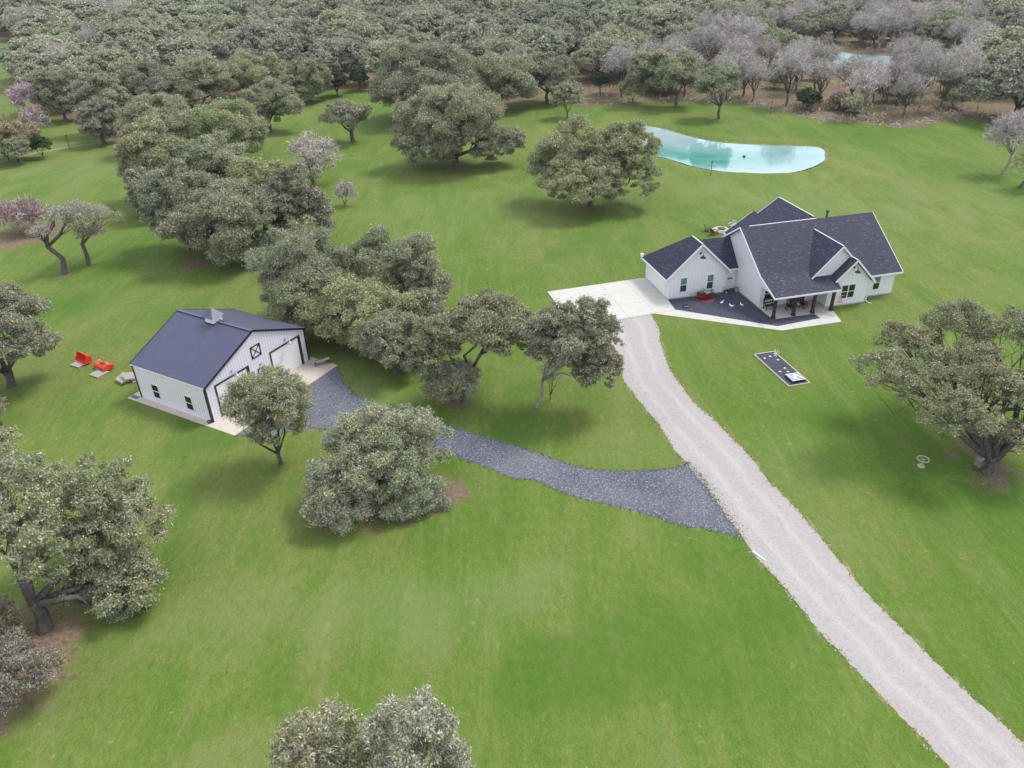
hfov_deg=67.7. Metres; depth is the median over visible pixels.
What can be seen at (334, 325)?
live oak
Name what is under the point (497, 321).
live oak
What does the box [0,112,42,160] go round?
tree
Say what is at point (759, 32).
bare tree
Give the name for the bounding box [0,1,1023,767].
ground
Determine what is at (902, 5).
bare tree
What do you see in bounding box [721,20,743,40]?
bare tree
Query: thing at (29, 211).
tree
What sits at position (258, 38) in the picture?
live oak
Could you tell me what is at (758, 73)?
bare tree
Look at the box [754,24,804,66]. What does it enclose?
live oak
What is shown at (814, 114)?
dead brush
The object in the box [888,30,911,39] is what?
shrub
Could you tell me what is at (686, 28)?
live oak
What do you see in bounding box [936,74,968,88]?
shrub
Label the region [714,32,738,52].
bare tree
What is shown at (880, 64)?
bare tree
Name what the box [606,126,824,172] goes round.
pond water
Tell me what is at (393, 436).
live oak
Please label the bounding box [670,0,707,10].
live oak
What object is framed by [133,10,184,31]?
live oak
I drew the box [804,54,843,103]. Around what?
bare tree
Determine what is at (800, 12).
bare tree
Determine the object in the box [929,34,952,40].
shrub
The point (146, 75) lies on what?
live oak
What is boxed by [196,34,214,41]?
live oak
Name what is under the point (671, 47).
bare tree
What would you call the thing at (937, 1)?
live oak
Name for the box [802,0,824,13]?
bare tree
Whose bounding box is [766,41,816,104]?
bare tree
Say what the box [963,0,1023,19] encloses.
live oak
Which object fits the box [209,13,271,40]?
live oak
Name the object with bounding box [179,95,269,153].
live oak
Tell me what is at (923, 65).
bare tree
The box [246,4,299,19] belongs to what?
live oak
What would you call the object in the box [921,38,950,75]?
bare tree
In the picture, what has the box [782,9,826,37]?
live oak
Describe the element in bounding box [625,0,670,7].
live oak
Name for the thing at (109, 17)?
live oak
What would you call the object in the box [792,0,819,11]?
bare tree
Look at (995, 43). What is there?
live oak
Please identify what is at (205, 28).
live oak
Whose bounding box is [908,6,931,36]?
bare tree
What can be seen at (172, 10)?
live oak
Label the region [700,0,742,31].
live oak
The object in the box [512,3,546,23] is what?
live oak
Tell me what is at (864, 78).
bare tree
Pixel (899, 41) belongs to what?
bare tree
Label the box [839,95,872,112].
shrub
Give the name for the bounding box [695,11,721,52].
bare tree
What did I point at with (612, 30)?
live oak
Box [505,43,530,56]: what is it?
bare tree
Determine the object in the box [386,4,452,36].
live oak
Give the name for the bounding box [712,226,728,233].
fire pit
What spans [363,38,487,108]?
live oak
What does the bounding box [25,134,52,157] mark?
cedar
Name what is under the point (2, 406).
scrub oak
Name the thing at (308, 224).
live oak
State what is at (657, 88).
shrub
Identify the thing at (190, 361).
barn
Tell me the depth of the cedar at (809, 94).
160.22 m
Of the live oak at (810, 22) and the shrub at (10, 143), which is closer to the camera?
the shrub at (10, 143)
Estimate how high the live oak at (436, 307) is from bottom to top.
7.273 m
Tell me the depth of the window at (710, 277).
84.75 m
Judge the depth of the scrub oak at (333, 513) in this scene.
52.52 m
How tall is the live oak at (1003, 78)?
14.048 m
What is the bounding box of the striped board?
[784,372,805,382]
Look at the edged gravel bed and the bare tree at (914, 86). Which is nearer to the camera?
the edged gravel bed
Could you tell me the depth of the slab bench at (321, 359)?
73.61 m
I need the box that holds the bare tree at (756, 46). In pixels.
[740,34,765,72]
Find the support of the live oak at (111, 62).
on the ground at (522, 623)
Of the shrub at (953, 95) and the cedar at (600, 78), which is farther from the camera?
the cedar at (600, 78)
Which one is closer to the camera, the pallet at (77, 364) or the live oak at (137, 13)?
the pallet at (77, 364)
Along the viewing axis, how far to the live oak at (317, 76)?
178.73 m
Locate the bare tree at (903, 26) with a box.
[883,10,912,44]
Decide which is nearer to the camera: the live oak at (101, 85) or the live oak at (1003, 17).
the live oak at (101, 85)
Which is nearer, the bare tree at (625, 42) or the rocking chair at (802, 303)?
the rocking chair at (802, 303)
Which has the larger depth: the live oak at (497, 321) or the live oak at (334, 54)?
the live oak at (334, 54)
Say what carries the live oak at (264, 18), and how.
on the ground at (522, 623)
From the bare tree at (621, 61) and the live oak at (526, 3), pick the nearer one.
the bare tree at (621, 61)
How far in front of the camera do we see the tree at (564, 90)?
159.26 m
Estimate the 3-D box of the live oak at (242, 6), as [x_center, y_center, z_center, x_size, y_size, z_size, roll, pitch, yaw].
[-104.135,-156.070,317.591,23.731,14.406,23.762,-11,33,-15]
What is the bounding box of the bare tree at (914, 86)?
[890,69,931,117]
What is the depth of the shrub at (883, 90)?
166.19 m
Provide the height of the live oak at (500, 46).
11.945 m
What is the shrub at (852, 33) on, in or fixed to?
on the ground at (522, 623)
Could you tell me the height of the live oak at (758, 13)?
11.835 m
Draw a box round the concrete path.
[655,310,841,330]
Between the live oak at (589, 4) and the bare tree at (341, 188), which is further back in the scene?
the live oak at (589, 4)
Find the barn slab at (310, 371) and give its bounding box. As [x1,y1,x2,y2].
[128,356,337,435]
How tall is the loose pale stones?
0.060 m
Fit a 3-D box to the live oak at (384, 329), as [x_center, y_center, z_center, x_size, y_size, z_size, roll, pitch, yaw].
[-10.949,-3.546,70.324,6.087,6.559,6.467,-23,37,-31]
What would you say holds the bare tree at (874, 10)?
on the ground at (522, 623)
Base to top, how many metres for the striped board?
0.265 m
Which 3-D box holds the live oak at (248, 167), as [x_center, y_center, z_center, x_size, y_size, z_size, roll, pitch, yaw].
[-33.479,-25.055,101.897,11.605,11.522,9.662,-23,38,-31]
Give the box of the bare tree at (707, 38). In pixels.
[683,18,724,67]
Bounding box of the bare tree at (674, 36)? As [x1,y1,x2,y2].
[662,31,685,47]
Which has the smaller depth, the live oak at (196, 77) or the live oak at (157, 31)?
the live oak at (196, 77)
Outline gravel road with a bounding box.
[239,366,741,537]
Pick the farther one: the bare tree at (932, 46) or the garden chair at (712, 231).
the bare tree at (932, 46)
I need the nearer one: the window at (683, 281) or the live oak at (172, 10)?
the window at (683, 281)
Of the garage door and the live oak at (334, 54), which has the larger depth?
the live oak at (334, 54)
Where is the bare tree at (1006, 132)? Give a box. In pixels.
[980,110,1023,173]
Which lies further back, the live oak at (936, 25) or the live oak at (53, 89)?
the live oak at (936, 25)
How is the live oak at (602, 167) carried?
on the ground at (522, 623)
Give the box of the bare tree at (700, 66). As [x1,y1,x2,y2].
[673,45,710,96]
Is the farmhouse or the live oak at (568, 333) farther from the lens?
the farmhouse
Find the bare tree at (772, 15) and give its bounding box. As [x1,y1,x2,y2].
[764,4,782,25]
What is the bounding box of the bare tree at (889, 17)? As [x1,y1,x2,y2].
[867,2,903,52]
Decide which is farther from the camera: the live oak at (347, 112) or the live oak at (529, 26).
the live oak at (529, 26)
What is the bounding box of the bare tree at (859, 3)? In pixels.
[847,0,868,12]
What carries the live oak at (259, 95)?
on the ground at (522, 623)
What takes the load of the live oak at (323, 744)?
on the ground at (522, 623)
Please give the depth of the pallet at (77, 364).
74.79 m
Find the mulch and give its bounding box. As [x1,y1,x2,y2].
[698,297,714,302]
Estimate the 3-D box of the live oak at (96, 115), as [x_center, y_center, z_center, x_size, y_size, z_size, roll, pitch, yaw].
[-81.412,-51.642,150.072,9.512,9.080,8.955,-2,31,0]
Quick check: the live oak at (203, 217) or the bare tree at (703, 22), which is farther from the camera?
the bare tree at (703, 22)
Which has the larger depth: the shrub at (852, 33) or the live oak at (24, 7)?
the live oak at (24, 7)
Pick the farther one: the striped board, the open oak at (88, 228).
the open oak at (88, 228)
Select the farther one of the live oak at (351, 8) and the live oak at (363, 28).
the live oak at (351, 8)
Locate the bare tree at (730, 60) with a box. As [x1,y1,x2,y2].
[710,47,743,98]
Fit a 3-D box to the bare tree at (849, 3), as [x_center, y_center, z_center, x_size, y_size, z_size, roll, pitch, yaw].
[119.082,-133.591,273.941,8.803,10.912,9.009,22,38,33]
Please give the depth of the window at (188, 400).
66.00 m
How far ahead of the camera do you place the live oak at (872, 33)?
233.68 m
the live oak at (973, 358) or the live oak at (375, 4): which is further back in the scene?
the live oak at (375, 4)
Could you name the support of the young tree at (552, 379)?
on the ground at (522, 623)
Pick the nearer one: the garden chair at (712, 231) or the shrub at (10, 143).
the garden chair at (712, 231)
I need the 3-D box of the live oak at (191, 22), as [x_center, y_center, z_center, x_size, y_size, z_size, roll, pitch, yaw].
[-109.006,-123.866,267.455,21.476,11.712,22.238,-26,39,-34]
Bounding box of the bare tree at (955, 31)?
[947,16,972,52]
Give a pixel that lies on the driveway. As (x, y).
(953, 722)
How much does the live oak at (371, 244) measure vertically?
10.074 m
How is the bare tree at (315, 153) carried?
on the ground at (522, 623)
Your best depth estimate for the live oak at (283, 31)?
223.62 m
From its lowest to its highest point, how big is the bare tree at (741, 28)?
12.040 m
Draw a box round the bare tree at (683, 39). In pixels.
[675,35,705,54]
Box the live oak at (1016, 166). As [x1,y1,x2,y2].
[1007,148,1023,187]
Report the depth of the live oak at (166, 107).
139.44 m
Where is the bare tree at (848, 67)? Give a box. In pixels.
[834,53,878,94]
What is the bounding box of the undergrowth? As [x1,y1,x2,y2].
[4,6,1023,143]
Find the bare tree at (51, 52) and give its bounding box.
[41,40,73,56]
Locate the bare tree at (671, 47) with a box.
[662,36,690,53]
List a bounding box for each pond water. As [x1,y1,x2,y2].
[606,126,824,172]
[769,51,936,79]
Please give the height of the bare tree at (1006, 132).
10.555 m
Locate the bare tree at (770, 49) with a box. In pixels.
[757,35,782,73]
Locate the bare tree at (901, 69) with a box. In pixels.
[886,51,920,105]
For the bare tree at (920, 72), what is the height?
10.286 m
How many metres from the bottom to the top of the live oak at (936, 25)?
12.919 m
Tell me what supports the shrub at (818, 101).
on the ground at (522, 623)
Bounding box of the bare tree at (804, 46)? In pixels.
[786,37,817,92]
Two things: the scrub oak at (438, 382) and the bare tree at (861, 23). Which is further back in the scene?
the bare tree at (861, 23)
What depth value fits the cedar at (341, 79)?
185.99 m
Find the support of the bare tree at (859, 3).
on the ground at (522, 623)
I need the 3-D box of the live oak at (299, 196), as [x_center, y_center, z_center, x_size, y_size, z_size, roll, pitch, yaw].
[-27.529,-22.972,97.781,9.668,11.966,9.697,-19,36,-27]
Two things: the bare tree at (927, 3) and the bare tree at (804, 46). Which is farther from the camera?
the bare tree at (927, 3)
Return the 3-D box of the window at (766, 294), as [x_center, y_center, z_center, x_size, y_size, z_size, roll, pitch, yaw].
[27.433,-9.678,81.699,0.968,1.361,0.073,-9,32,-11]
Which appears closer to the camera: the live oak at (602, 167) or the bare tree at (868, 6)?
the live oak at (602, 167)
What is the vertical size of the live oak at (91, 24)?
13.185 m
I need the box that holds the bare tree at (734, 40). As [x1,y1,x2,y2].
[719,35,753,57]
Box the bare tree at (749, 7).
[734,0,766,16]
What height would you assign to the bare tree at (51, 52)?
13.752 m
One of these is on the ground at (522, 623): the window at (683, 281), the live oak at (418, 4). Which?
the live oak at (418, 4)
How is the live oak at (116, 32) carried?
on the ground at (522, 623)
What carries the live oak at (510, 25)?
on the ground at (522, 623)
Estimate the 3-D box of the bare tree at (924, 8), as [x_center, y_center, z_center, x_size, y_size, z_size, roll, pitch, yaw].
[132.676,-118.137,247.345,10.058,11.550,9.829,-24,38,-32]
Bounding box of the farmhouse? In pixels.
[640,197,902,318]
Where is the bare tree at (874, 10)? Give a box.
[867,0,891,38]
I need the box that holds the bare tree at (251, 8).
[245,2,263,14]
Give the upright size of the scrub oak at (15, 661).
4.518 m
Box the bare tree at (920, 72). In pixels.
[906,54,932,100]
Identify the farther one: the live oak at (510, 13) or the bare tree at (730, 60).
the live oak at (510, 13)
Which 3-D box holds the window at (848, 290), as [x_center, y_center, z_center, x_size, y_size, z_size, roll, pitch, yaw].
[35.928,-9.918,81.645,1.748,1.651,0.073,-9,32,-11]
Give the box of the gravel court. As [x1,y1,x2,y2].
[668,288,818,325]
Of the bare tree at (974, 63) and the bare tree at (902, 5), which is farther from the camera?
the bare tree at (902, 5)
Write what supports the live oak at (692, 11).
on the ground at (522, 623)
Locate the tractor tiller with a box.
[93,358,113,371]
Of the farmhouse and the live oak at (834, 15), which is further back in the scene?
the live oak at (834, 15)
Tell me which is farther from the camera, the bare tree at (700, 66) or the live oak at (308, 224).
the bare tree at (700, 66)
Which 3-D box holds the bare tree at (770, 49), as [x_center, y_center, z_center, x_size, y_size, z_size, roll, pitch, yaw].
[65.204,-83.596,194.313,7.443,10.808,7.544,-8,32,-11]
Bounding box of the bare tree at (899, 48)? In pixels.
[888,38,925,67]
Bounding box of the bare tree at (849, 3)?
[839,0,854,7]
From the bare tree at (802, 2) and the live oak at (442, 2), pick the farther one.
the live oak at (442, 2)
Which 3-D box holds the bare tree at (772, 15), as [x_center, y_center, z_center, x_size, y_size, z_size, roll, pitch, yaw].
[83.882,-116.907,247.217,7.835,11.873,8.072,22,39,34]
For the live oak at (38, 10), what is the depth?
276.61 m
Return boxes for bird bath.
[916,455,929,467]
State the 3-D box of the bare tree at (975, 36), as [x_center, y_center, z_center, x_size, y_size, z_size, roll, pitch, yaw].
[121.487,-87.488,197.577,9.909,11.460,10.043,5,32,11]
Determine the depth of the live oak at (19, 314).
68.43 m
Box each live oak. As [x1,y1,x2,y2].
[0,0,53,15]
[0,4,30,29]
[0,30,90,63]
[0,276,65,388]
[0,425,178,635]
[1,38,87,76]
[9,11,83,38]
[13,47,100,94]
[15,4,78,24]
[29,67,84,121]
[35,15,86,35]
[52,0,102,5]
[56,0,110,21]
[63,19,102,40]
[63,71,132,123]
[71,97,120,144]
[75,45,143,81]
[83,18,158,48]
[88,37,150,58]
[89,10,136,25]
[108,113,188,178]
[109,55,177,98]
[111,89,193,140]
[120,0,181,17]
[121,166,155,218]
[130,8,171,19]
[132,0,194,7]
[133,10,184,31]
[134,33,220,67]
[134,156,217,251]
[136,17,167,40]
[148,174,288,265]
[159,28,213,40]
[161,130,254,187]
[163,55,242,105]
[174,12,221,29]
[178,3,241,18]
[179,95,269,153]
[190,0,239,12]
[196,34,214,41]
[200,17,243,31]
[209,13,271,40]
[213,18,306,61]
[217,363,316,465]
[218,46,287,91]
[222,153,284,235]
[235,0,267,15]
[238,73,305,132]
[240,225,352,303]
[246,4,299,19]
[246,14,272,23]
[260,159,337,230]
[261,266,353,338]
[265,0,314,12]
[265,693,392,767]
[269,22,296,38]
[271,15,294,27]
[278,57,334,101]
[280,15,328,51]
[283,213,330,243]
[293,272,404,346]
[298,0,367,19]
[298,398,455,525]
[303,35,363,72]
[314,7,366,29]
[315,97,373,142]
[316,3,370,18]
[325,17,388,40]
[330,242,357,273]
[338,223,415,293]
[339,32,375,68]
[348,287,429,357]
[350,0,372,12]
[355,36,397,71]
[355,682,474,767]
[357,309,419,375]
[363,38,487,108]
[364,5,406,34]
[369,226,456,305]
[371,0,440,13]
[383,24,440,45]
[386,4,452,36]
[388,80,527,167]
[400,0,444,12]
[402,282,535,401]
[402,287,455,333]
[437,10,503,39]
[439,0,450,4]
[439,23,508,51]
[444,0,516,14]
[467,36,546,86]
[472,50,539,105]
[486,10,526,23]
[491,13,525,36]
[509,23,538,37]
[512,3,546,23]
[513,26,574,56]
[514,0,552,8]
[517,294,625,408]
[522,109,663,206]
[530,51,578,102]
[533,0,587,24]
[538,9,598,58]
[568,0,607,19]
[570,35,637,73]
[578,21,652,50]
[586,3,637,31]
[587,0,638,15]
[622,4,698,47]
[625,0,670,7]
[626,47,703,106]
[643,1,683,8]
[668,22,708,50]
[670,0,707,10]
[684,6,714,22]
[694,62,742,118]
[697,0,746,32]
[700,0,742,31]
[734,8,776,29]
[745,0,789,16]
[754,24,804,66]
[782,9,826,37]
[783,0,836,6]
[816,1,859,41]
[848,297,1023,476]
[854,19,896,45]
[884,0,931,4]
[907,14,927,35]
[917,5,973,44]
[930,0,966,6]
[957,46,1023,119]
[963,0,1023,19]
[966,25,1023,66]
[974,3,1023,30]
[1007,148,1023,187]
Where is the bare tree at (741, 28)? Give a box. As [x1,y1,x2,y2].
[729,18,757,39]
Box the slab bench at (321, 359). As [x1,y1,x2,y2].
[314,357,329,365]
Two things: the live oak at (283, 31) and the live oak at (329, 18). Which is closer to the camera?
the live oak at (283, 31)
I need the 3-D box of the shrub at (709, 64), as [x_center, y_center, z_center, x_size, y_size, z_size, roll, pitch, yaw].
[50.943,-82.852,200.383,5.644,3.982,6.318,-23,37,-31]
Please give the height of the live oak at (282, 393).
8.658 m
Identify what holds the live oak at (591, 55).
on the ground at (522, 623)
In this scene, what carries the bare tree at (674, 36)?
on the ground at (522, 623)
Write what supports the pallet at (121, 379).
on the pallet
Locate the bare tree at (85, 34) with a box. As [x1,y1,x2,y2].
[75,25,95,42]
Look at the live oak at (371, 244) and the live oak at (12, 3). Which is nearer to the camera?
the live oak at (371, 244)
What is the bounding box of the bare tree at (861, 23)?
[850,8,881,48]
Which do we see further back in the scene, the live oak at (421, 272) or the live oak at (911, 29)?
the live oak at (911, 29)
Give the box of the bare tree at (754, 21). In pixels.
[745,17,768,30]
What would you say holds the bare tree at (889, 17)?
on the ground at (522, 623)
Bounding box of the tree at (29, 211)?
[0,193,54,231]
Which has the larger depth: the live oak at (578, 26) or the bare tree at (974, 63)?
the live oak at (578, 26)
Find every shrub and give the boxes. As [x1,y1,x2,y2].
[0,135,31,164]
[614,74,648,102]
[644,80,672,94]
[701,60,714,68]
[762,72,786,88]
[802,97,823,106]
[807,30,826,41]
[827,90,852,108]
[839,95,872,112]
[841,26,856,35]
[850,29,860,40]
[876,83,899,101]
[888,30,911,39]
[896,91,916,100]
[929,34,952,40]
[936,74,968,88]
[939,87,972,107]
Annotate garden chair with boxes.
[709,228,717,235]
[728,220,736,226]
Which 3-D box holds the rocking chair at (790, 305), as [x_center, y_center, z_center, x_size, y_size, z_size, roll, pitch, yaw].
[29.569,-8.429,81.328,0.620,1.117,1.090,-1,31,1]
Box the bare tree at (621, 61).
[600,43,640,97]
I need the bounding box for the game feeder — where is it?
[972,455,985,472]
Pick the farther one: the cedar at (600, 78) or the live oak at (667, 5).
the live oak at (667, 5)
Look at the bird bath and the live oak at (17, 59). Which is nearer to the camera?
the bird bath
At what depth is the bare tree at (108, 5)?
316.45 m
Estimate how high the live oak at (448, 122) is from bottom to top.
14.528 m
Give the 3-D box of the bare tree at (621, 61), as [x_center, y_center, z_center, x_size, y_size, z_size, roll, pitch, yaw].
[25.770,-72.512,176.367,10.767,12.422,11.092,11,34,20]
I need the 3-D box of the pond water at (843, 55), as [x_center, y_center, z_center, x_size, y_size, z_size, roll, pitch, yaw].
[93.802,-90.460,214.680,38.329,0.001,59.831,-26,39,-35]
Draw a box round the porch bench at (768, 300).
[763,297,773,309]
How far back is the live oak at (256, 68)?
183.68 m
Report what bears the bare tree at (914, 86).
on the ground at (522, 623)
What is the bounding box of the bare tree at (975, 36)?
[963,24,997,45]
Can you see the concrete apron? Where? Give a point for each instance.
(638, 297)
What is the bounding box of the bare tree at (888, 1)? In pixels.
[866,0,894,5]
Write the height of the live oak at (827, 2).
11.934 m
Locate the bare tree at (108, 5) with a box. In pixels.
[97,0,117,12]
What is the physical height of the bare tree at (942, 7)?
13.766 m
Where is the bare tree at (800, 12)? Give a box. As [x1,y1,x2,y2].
[789,2,805,15]
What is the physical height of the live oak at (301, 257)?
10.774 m
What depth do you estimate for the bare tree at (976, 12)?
226.46 m
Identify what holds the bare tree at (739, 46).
on the ground at (522, 623)
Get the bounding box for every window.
[150,383,161,399]
[184,395,194,410]
[679,277,687,292]
[706,273,714,288]
[763,290,771,299]
[840,283,856,298]
[871,276,881,289]
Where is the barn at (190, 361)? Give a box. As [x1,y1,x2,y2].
[129,308,309,422]
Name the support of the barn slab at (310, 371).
on the ground at (522, 623)
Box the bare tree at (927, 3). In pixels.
[909,0,934,34]
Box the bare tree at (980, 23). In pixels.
[969,18,997,28]
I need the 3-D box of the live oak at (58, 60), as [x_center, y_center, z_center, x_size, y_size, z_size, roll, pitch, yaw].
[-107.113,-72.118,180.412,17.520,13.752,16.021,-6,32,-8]
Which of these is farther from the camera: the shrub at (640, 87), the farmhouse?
the shrub at (640, 87)
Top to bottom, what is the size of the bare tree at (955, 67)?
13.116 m
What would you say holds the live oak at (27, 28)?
on the ground at (522, 623)
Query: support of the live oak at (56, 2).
on the ground at (522, 623)
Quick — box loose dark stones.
[234,364,743,540]
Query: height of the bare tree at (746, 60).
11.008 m
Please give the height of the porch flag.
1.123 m
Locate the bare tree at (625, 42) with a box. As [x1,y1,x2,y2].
[604,38,636,91]
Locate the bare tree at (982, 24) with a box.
[961,17,998,41]
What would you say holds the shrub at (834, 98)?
on the ground at (522, 623)
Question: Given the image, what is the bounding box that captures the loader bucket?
[74,351,91,364]
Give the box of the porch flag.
[837,295,843,302]
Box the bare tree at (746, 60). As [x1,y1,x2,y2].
[736,50,768,96]
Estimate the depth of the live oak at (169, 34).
232.07 m
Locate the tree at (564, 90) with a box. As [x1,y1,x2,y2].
[549,80,585,117]
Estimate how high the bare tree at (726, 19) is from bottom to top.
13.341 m
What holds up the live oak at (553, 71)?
on the ground at (522, 623)
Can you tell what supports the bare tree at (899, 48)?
on the ground at (522, 623)
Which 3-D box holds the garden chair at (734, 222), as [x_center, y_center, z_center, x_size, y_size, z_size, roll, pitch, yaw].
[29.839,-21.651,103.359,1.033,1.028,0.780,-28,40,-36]
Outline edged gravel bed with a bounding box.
[754,351,809,386]
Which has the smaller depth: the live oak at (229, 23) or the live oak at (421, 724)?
the live oak at (421, 724)
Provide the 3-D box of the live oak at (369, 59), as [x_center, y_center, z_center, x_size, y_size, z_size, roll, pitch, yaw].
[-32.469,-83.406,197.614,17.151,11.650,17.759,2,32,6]
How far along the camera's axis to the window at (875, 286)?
83.51 m
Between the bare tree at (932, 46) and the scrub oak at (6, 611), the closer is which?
the scrub oak at (6, 611)
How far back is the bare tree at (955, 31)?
210.00 m
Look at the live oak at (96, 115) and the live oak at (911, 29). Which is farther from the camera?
the live oak at (911, 29)
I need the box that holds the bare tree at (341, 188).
[332,178,358,205]
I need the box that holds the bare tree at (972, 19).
[960,11,975,48]
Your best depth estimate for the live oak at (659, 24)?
215.92 m
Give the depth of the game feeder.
57.21 m
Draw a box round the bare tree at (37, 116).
[16,102,56,136]
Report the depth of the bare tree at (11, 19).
282.00 m
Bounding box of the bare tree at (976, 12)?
[958,0,990,46]
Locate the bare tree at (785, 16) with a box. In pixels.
[778,4,800,25]
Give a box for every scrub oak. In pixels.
[0,395,8,425]
[0,594,25,642]
[0,622,72,716]
[303,485,452,537]
[415,356,483,402]
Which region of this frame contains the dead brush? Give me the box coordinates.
[580,95,982,128]
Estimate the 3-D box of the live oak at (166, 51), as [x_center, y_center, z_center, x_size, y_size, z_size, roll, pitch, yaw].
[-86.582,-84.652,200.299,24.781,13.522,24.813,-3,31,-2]
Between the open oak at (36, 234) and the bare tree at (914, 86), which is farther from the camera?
the bare tree at (914, 86)
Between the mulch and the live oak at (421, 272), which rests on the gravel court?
the mulch
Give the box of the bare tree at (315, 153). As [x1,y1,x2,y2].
[284,127,344,186]
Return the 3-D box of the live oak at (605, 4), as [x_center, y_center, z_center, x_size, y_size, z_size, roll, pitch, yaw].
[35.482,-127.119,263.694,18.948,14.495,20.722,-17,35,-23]
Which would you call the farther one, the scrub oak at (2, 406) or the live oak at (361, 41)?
the live oak at (361, 41)
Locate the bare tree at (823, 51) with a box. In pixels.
[805,33,843,88]
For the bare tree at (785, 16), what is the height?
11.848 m
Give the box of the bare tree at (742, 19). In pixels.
[734,10,753,22]
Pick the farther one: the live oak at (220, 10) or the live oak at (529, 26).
the live oak at (220, 10)
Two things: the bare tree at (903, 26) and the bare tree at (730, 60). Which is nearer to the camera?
the bare tree at (730, 60)
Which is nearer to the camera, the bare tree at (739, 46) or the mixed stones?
the mixed stones
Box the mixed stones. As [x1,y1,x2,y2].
[680,459,754,544]
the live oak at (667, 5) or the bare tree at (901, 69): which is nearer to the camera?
the bare tree at (901, 69)
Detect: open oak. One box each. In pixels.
[24,199,94,274]
[56,201,124,265]
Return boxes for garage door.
[646,264,665,294]
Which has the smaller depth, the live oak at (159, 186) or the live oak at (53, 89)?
the live oak at (159, 186)
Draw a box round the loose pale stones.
[615,318,1023,758]
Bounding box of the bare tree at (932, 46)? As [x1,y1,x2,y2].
[896,36,943,78]
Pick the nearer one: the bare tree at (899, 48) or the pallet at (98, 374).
the pallet at (98, 374)
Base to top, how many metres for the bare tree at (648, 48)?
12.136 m
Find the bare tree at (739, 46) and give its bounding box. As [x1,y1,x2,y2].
[722,32,754,57]
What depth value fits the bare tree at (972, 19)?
222.10 m
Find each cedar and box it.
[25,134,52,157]
[330,72,348,95]
[348,68,369,90]
[592,70,608,94]
[795,87,822,110]
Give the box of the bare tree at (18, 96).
[1,79,47,110]
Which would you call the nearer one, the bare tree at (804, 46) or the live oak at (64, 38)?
the bare tree at (804, 46)
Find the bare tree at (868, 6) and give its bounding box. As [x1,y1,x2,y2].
[859,0,887,15]
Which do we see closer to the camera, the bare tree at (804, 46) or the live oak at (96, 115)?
the live oak at (96, 115)
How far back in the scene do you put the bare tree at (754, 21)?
217.51 m
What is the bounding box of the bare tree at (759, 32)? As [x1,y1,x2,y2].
[747,22,769,56]
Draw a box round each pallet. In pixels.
[70,362,84,367]
[89,369,108,378]
[115,376,131,383]
[121,372,134,380]
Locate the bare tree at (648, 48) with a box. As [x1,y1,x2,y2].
[638,33,664,52]
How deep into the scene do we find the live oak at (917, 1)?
265.69 m
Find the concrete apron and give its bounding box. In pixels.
[548,278,674,319]
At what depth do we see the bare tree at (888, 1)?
270.48 m
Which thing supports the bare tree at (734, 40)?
on the ground at (522, 623)
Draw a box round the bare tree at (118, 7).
[111,0,131,12]
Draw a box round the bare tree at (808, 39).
[793,35,817,80]
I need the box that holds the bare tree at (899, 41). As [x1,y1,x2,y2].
[884,30,923,84]
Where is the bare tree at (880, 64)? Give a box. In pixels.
[864,57,894,102]
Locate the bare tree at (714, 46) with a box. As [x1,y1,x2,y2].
[702,24,727,61]
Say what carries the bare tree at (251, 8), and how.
on the ground at (522, 623)
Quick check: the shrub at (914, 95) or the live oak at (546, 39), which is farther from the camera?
the live oak at (546, 39)
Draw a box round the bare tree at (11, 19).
[0,6,26,26]
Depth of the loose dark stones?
58.70 m
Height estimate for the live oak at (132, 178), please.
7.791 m
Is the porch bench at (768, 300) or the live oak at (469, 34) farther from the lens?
the live oak at (469, 34)
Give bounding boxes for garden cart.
[689,290,713,298]
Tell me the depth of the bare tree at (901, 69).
160.37 m
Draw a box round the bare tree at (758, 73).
[740,61,769,100]
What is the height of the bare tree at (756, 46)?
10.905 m
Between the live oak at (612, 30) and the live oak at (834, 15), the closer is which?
the live oak at (612, 30)
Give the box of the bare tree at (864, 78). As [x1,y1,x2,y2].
[844,59,892,117]
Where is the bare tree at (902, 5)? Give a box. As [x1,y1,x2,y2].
[889,0,921,41]
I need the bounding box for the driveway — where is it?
[611,315,1023,767]
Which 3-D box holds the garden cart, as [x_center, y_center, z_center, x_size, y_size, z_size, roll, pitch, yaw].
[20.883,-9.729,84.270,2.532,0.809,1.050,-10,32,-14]
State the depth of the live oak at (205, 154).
113.34 m
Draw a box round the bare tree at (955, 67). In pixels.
[930,46,972,109]
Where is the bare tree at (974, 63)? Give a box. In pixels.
[946,37,989,88]
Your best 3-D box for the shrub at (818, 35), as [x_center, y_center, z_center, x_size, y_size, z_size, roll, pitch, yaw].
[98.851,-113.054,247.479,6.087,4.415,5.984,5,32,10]
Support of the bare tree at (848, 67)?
on the ground at (522, 623)
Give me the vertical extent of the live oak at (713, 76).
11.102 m
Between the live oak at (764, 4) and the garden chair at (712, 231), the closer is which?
the garden chair at (712, 231)
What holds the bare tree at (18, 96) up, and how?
on the ground at (522, 623)
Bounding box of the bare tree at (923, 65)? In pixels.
[906,44,952,111]
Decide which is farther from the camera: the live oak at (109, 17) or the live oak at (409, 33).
the live oak at (109, 17)
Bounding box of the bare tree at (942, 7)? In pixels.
[931,0,964,40]
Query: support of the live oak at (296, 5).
on the ground at (522, 623)
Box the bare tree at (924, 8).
[913,3,935,14]
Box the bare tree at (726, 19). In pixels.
[712,9,738,54]
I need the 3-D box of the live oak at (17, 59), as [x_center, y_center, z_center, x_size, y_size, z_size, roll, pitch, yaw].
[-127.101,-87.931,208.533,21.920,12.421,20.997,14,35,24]
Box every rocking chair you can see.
[785,299,792,309]
[797,296,808,308]

